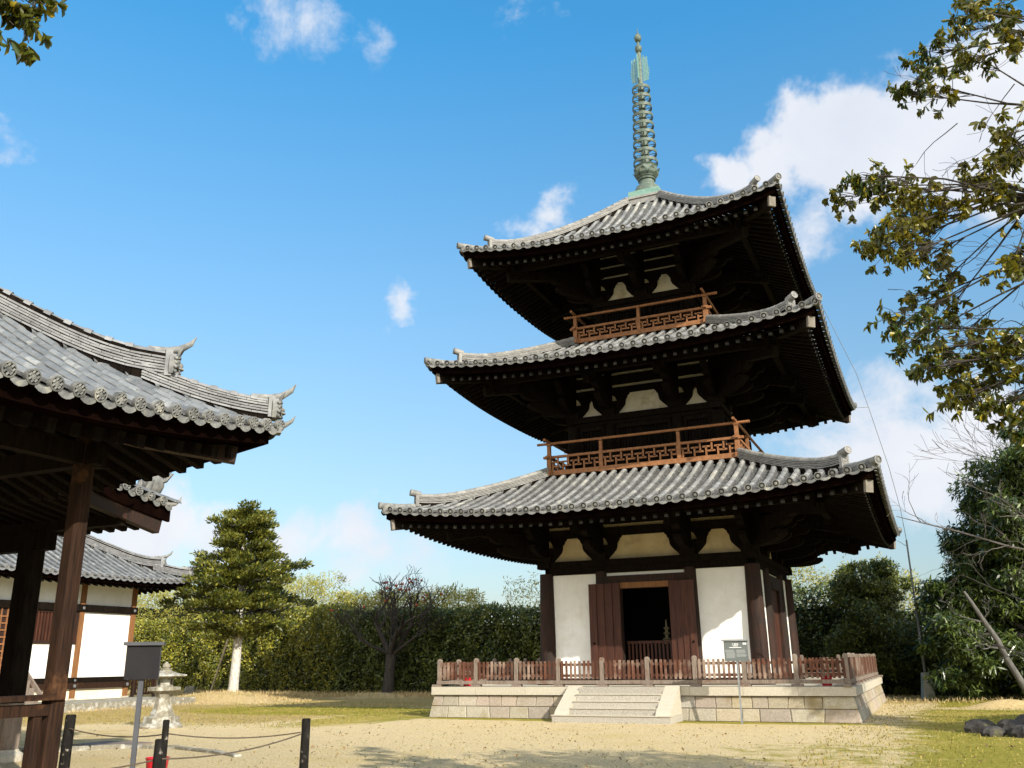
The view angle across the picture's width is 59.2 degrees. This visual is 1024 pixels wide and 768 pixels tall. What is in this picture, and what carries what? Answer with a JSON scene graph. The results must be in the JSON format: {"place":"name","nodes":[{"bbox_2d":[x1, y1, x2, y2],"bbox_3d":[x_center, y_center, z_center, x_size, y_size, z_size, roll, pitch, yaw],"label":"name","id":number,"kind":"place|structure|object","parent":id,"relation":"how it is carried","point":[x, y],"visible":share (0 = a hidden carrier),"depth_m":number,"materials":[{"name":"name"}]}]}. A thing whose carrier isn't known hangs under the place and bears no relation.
{"place":"outdoors","nodes":[
{"label":"outdoors","id":0,"kind":"place"},
{"bbox_2d":[25,673,42,703],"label":"wooden steps","id":1,"kind":"structure","parent":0,"point":[34,685],"depth_m":32.96,"materials":[{"name":"brown wood"}]},
{"bbox_2d":[0,694,1023,767],"bbox_3d":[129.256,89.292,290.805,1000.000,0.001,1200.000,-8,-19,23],"label":"ground","id":2,"kind":"structure","parent":0,"point":[395,730],"depth_m":18.07,"materials":[{"name":"beige sand"}]},
{"bbox_2d":[0,0,67,66],"bbox_3d":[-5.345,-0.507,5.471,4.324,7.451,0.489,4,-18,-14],"label":"overhanging tree","id":3,"kind":"object","parent":2,"relation":"on","point":[17,15],"visible":1,"depth_m":6.54,"materials":[{"name":"green plant"}]},
{"bbox_2d":[58,714,76,767],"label":"rope post","id":4,"kind":"object","parent":2,"relation":"on","point":[66,746],"visible":1,"depth_m":12.64,"materials":[{"name":"black wood"}]},
{"bbox_2d":[0,535,196,712],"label":"white plastered hall","id":5,"kind":"structure","parent":2,"relation":"on","point":[115,581],"depth_m":37.00,"materials":[{"name":"white paint"}]},
{"bbox_2d":[0,607,9,669],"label":"lattice window","id":6,"kind":"structure","parent":5,"relation":"in","point":[4,612],"depth_m":33.41,"materials":[{"name":"brown wood"}]},
{"bbox_2d":[33,609,79,643],"bbox_3d":[-18.062,9.519,35.307,0.120,1.300,2.388,-8,-19,23],"label":"window frame","id":7,"kind":"structure","parent":5,"relation":"in","point":[43,625],"depth_m":35.03,"materials":[{"name":"red wood"}]},
{"bbox_2d":[130,679,156,696],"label":"lattice gate","id":8,"kind":"structure","parent":5,"relation":"attached to","point":[134,687],"depth_m":38.92,"materials":[{"name":"brown wood"}]},
{"bbox_2d":[72,741,152,745],"bbox_3d":[-8.253,7.438,18.612,1.300,0.030,0.900,-8,-19,23],"label":"drain cover","id":9,"kind":"object","parent":2,"relation":"on","point":[107,743],"visible":0.5,"depth_m":18.57,"materials":[{"name":"grey metal"}]},
{"bbox_2d":[19,744,241,756],"bbox_3d":[-8.235,7.052,17.338,7.498,0.148,1.318,-5,-18,15],"label":"stone edging","id":10,"kind":"object","parent":2,"relation":"on","point":[117,746],"visible":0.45,"depth_m":17.37,"materials":[{"name":"grey stone"}]},
{"bbox_2d":[123,642,165,767],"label":"grey notice board","id":11,"kind":"object","parent":2,"relation":"on","point":[142,662],"visible":1,"depth_m":11.49,"materials":[{"name":"paint"}]},
{"bbox_2d":[0,287,296,767],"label":"temple hall","id":12,"kind":"structure","parent":2,"relation":"on","point":[94,427],"depth_m":12.86,"materials":[{"name":"grey tile"}]},
{"bbox_2d":[145,756,169,767],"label":"fire bucket","id":13,"kind":"object","parent":2,"relation":"on","point":[148,764],"visible":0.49,"depth_m":12.42,"materials":[{"name":"red paint"}]},
{"bbox_2d":[152,739,163,767],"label":"rope post","id":14,"kind":"object","parent":2,"relation":"on","point":[158,753],"visible":1,"depth_m":9.56,"materials":[{"name":"black wood"}]},
{"bbox_2d":[113,734,300,767],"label":"rope","id":15,"kind":"object","parent":14,"relation":"attached to","point":[207,755],"visible":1,"depth_m":10.14,"materials":[{"name":"fabric"}]},
{"bbox_2d":[139,662,186,728],"bbox_3d":[-9.165,8.177,23.694,1.113,1.656,1.121,-8,-19,23],"label":"stone lantern","id":16,"kind":"object","parent":2,"relation":"on","point":[164,690],"visible":0.9,"depth_m":23.49,"materials":[{"name":"grey stone"}]},
{"bbox_2d":[161,720,169,767],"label":"rope post","id":17,"kind":"object","parent":2,"relation":"on","point":[165,730],"visible":0.87,"depth_m":11.39,"materials":[{"name":"black wood"}]},
{"bbox_2d":[69,728,300,738],"bbox_3d":[-4.556,4.596,11.800,3.812,0.086,0.561,-7,-18,20],"label":"rope","id":18,"kind":"object","parent":17,"relation":"attached to","point":[189,736],"visible":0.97,"depth_m":11.44,"materials":[{"name":"fabric"}]},
{"bbox_2d":[184,686,195,694],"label":"stone","id":19,"kind":"object","parent":2,"relation":"on","point":[189,689],"visible":0.64,"depth_m":46.39,"materials":[{"name":"grey stone"}]},
{"bbox_2d":[35,602,357,694],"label":"tall hedge","id":20,"kind":"object","parent":2,"relation":"on","point":[285,659],"visible":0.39,"depth_m":48.46,"materials":[{"name":"green plant"}]},
{"bbox_2d":[210,639,228,691],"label":"support pole","id":21,"kind":"object","parent":2,"relation":"on","point":[220,662],"visible":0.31,"depth_m":47.95,"materials":[{"name":"wood"}]},
{"bbox_2d":[178,692,302,704],"bbox_3d":[-12.890,13.711,39.478,8.889,0.432,5.345,-8,-19,23],"label":"mound","id":22,"kind":"object","parent":2,"relation":"on","point":[227,696],"visible":0.6,"depth_m":37.79,"materials":[{"name":"soil"}]},
{"bbox_2d":[158,499,317,691],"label":"conical evergreen","id":23,"kind":"object","parent":22,"relation":"on","point":[252,566],"visible":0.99,"depth_m":41.11,"materials":[{"name":"green plant"}]},
{"bbox_2d":[135,570,354,651],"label":"bamboo grove","id":24,"kind":"object","parent":2,"relation":"on","point":[147,612],"visible":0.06,"depth_m":58.59,"materials":[{"name":"green plant"}]},
{"bbox_2d":[299,718,310,767],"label":"rope post","id":25,"kind":"object","parent":2,"relation":"on","point":[304,746],"visible":1,"depth_m":11.34,"materials":[{"name":"black wood"}]},
{"bbox_2d":[332,692,423,698],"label":"mound","id":26,"kind":"object","parent":2,"relation":"on","point":[370,697],"visible":0.64,"depth_m":40.91,"materials":[{"name":"soil"}]},
{"bbox_2d":[330,566,457,692],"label":"persimmon tree","id":27,"kind":"object","parent":26,"relation":"on","point":[390,650],"visible":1,"depth_m":42.61,"materials":[{"name":"brown plant"}]},
{"bbox_2d":[327,583,487,664],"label":"bamboo grove","id":28,"kind":"object","parent":2,"relation":"on","point":[350,597],"visible":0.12,"depth_m":48.18,"materials":[{"name":"green plant"}]},
{"bbox_2d":[330,600,540,694],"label":"tall hedge","id":29,"kind":"object","parent":2,"relation":"on","point":[453,639],"visible":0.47,"depth_m":43.31,"materials":[{"name":"green plant"}]},
{"bbox_2d":[24,703,1013,767],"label":"fallen leaves","id":30,"kind":"object","parent":2,"relation":"on","point":[553,738],"visible":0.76,"depth_m":17.92,"materials":[{"name":"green plant"}]},
{"bbox_2d":[502,571,539,624],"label":"bamboo grove","id":31,"kind":"object","parent":2,"relation":"on","point":[517,591],"visible":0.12,"depth_m":47.11,"materials":[{"name":"green plant"}]},
{"bbox_2d":[23,701,1023,767],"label":"lawn tufts","id":32,"kind":"object","parent":2,"relation":"on","point":[419,709],"visible":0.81,"depth_m":22.80,"materials":[{"name":"green plant"}]},
{"bbox_2d":[65,688,1023,712],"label":"dry grass","id":33,"kind":"structure","parent":2,"relation":"on","point":[288,694],"depth_m":39.43,"materials":[{"name":"beige plant"}]},
{"bbox_2d":[429,677,886,723],"bbox_3d":[5.184,9.933,28.732,11.913,0.870,13.159,-8,-19,23],"label":"stone podium","id":34,"kind":"object","parent":2,"relation":"on","point":[860,703],"visible":0.91,"depth_m":23.37,"materials":[{"name":"stone"}]},
{"bbox_2d":[463,671,471,685],"bbox_3d":[-1.342,8.843,27.071,0.320,0.456,0.320,-8,-19,23],"label":"fire bucket","id":35,"kind":"object","parent":34,"relation":"on","point":[467,680],"visible":0.27,"depth_m":26.94,"materials":[{"name":"red paint"}]},
{"bbox_2d":[378,29,901,684],"bbox_3d":[5.279,-2.411,33.117,14.428,25.400,14.429,-8,-19,23],"label":"three storey pagoda","id":36,"kind":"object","parent":34,"relation":"on","point":[670,371],"visible":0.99,"depth_m":28.58,"materials":[{"name":"brown wood"}]},
{"bbox_2d":[580,426,605,467],"bbox_3d":[2.735,2.276,30.164,0.880,1.690,0.150,-8,-19,23],"label":"window frame","id":37,"kind":"structure","parent":36,"relation":"in","point":[601,429],"depth_m":30.25,"materials":[{"name":"brown wood"}]},
{"bbox_2d":[588,583,622,677],"bbox_3d":[2.838,7.459,27.288,0.976,2.770,0.128,-6,-18,16],"label":"door","id":38,"kind":"structure","parent":36,"relation":"in","point":[604,599],"depth_m":27.33,"materials":[{"name":"red wood"}]},
{"bbox_2d":[604,308,638,340],"bbox_3d":[3.896,-2.024,31.832,1.215,1.340,0.150,-8,-19,23],"label":"window frame","id":39,"kind":"structure","parent":36,"relation":"in","point":[607,315],"depth_m":31.92,"materials":[{"name":"brown wood"}]},
{"bbox_2d":[616,418,673,470],"bbox_3d":[4.356,2.041,29.468,1.880,1.690,0.150,-8,-19,23],"label":"window frame","id":40,"kind":"structure","parent":36,"relation":"in","point":[619,427],"depth_m":29.52,"materials":[{"name":"brown wood"}]},
{"bbox_2d":[654,620,673,677],"bbox_3d":[4.932,8.391,28.538,0.700,1.790,0.600,-8,-19,23],"label":"altar stupa","id":41,"kind":"object","parent":36,"relation":"on","point":[666,632],"visible":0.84,"depth_m":28.30,"materials":[{"name":"brown wood"}]},
{"bbox_2d":[648,300,683,326],"bbox_3d":[5.367,-2.237,31.200,1.215,1.340,0.150,-8,-19,23],"label":"railing","id":42,"kind":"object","parent":36,"relation":"in","point":[651,308],"depth_m":31.29,"materials":[{"name":"brown wood"}]},
{"bbox_2d":[668,579,698,677],"bbox_3d":[5.019,7.143,26.352,0.788,2.770,0.126,-12,-20,31],"label":"door","id":43,"kind":"structure","parent":36,"relation":"in","point":[681,592],"depth_m":26.39,"materials":[{"name":"red wood"}]},
{"bbox_2d":[683,413,711,456],"bbox_3d":[5.977,1.805,28.771,0.880,1.690,0.150,-8,-19,23],"label":"window frame","id":44,"kind":"structure","parent":36,"relation":"in","point":[686,419],"depth_m":28.84,"materials":[{"name":"brown wood"}]},
{"bbox_2d":[772,591,778,657],"bbox_3d":[8.204,7.773,28.232,0.063,2.610,0.751,-8,-19,23],"label":"door","id":45,"kind":"structure","parent":36,"relation":"in","point":[772,591],"depth_m":28.55,"materials":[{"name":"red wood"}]},
{"bbox_2d":[772,590,783,672],"bbox_3d":[8.517,7.972,28.894,0.063,2.610,0.751,-8,-19,23],"label":"door","id":46,"kind":"structure","parent":36,"relation":"in","point":[774,592],"depth_m":28.91,"materials":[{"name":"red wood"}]},
{"bbox_2d":[822,306,906,545],"bbox_3d":[13.936,1.429,35.434,3.337,9.663,0.375,9,-20,-29],"label":"conductor wire","id":47,"kind":"object","parent":36,"relation":"attached to","point":[874,425],"visible":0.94,"depth_m":35.40,"materials":[{"name":"metal"}]},
{"bbox_2d":[432,653,882,686],"bbox_3d":[5.431,9.324,29.512,11.880,0.805,11.880,-8,-19,23],"label":"picket fence","id":48,"kind":"object","parent":34,"relation":"on","point":[859,668],"visible":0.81,"depth_m":24.53,"materials":[{"name":"brown wood"}]},
{"bbox_2d":[721,639,748,723],"bbox_3d":[5.594,7.343,22.236,0.680,1.995,0.135,-4,-17,12],"label":"information sign","id":49,"kind":"object","parent":2,"relation":"on","point":[736,650],"visible":1,"depth_m":22.41,"materials":[{"name":"metal"}]},
{"bbox_2d":[792,579,888,693],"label":"tall hedge","id":50,"kind":"object","parent":2,"relation":"on","point":[815,622],"visible":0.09,"depth_m":40.27,"materials":[{"name":"green plant"}]},
{"bbox_2d":[787,551,922,618],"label":"bamboo grove","id":51,"kind":"object","parent":2,"relation":"on","point":[829,580],"visible":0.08,"depth_m":42.33,"materials":[{"name":"green plant"}]},
{"bbox_2d":[818,555,943,695],"bbox_3d":[15.420,10.170,37.987,5.108,5.766,4.396,-8,-19,23],"label":"rounded evergreen","id":52,"kind":"object","parent":2,"relation":"on","point":[870,604],"visible":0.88,"depth_m":37.45,"materials":[{"name":"green plant"}]},
{"bbox_2d":[906,540,935,698],"bbox_3d":[15.381,8.866,34.171,0.420,5.850,0.420,-3,-17,7],"label":"conductor pole","id":53,"kind":"object","parent":2,"relation":"on","point":[927,690],"visible":0.69,"depth_m":33.57,"materials":[{"name":"concrete"}]},
{"bbox_2d":[822,0,1023,451],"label":"broad leaved tree","id":54,"kind":"object","parent":2,"relation":"on","point":[970,391],"visible":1,"depth_m":7.73,"materials":[{"name":"green plant"}]},
{"bbox_2d":[881,608,1023,697],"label":"tall hedge","id":55,"kind":"object","parent":2,"relation":"on","point":[913,685],"visible":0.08,"depth_m":36.69,"materials":[{"name":"green plant"}]},
{"bbox_2d":[885,461,1023,668],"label":"bare branching tree","id":56,"kind":"object","parent":2,"relation":"on","point":[1003,545],"visible":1,"depth_m":21.11,"materials":[{"name":"brown plant"}]},
{"bbox_2d":[907,386,1021,483],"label":"bare twiggy tree","id":57,"kind":"object","parent":2,"relation":"on","point":[993,435],"visible":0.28,"depth_m":42.62,"materials":[{"name":"plant"}]},
{"bbox_2d":[910,425,1023,699],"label":"dark evergreen","id":58,"kind":"object","parent":2,"relation":"on","point":[1004,618],"visible":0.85,"depth_m":32.20,"materials":[{"name":"green plant"}]},
{"bbox_2d":[964,719,995,732],"bbox_3d":[9.781,7.167,18.812,0.694,0.318,0.530,4,-18,-16],"label":"dark rock","id":59,"kind":"object","parent":2,"relation":"on","point":[973,725],"visible":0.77,"depth_m":18.67,"materials":[{"name":"grey stone"}]},
{"bbox_2d":[939,591,1023,692],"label":"leaning dead tree","id":60,"kind":"object","parent":2,"relation":"on","point":[1011,665],"visible":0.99,"depth_m":30.25,"materials":[{"name":"grey wood"}]},
{"bbox_2d":[959,699,1023,708],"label":"mound","id":61,"kind":"object","parent":2,"relation":"on","point":[1006,704],"visible":0.98,"depth_m":27.10,"materials":[{"name":"soil"}]},
{"bbox_2d":[980,726,1005,736],"bbox_3d":[9.606,6.958,17.985,0.468,0.235,0.572,-8,-19,23],"label":"dark rock","id":62,"kind":"object","parent":2,"relation":"on","point":[991,731],"visible":0.88,"depth_m":17.83,"materials":[{"name":"grey stone"}]},
{"bbox_2d":[996,719,1023,734],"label":"dark rock","id":63,"kind":"object","parent":2,"relation":"on","point":[1006,724],"visible":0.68,"depth_m":18.21,"materials":[{"name":"grey stone"}]},
{"bbox_2d":[1007,725,1023,737],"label":"dark rock","id":64,"kind":"object","parent":2,"relation":"on","point":[1016,731],"visible":0.89,"depth_m":17.58,"materials":[{"name":"grey stone"}]},
{"bbox_2d":[1015,714,1023,722],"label":"dark rock","id":65,"kind":"object","parent":2,"relation":"on","point":[1020,717],"visible":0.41,"depth_m":18.51,"materials":[{"name":"grey stone"}]},
{"bbox_2d":[0,0,1023,638],"label":"sky","id":66,"kind":"structure","parent":0,"point":[289,188],"materials":[{"name":"blue"}]},
{"bbox_2d":[820,667,831,685],"bbox_3d":[8.039,7.483,23.042,0.320,0.456,0.320,-8,-19,23],"label":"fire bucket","id":67,"kind":"object","parent":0,"point":[826,678],"visible":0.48,"depth_m":22.91,"materials":[{"name":"red paint"}]}
]}

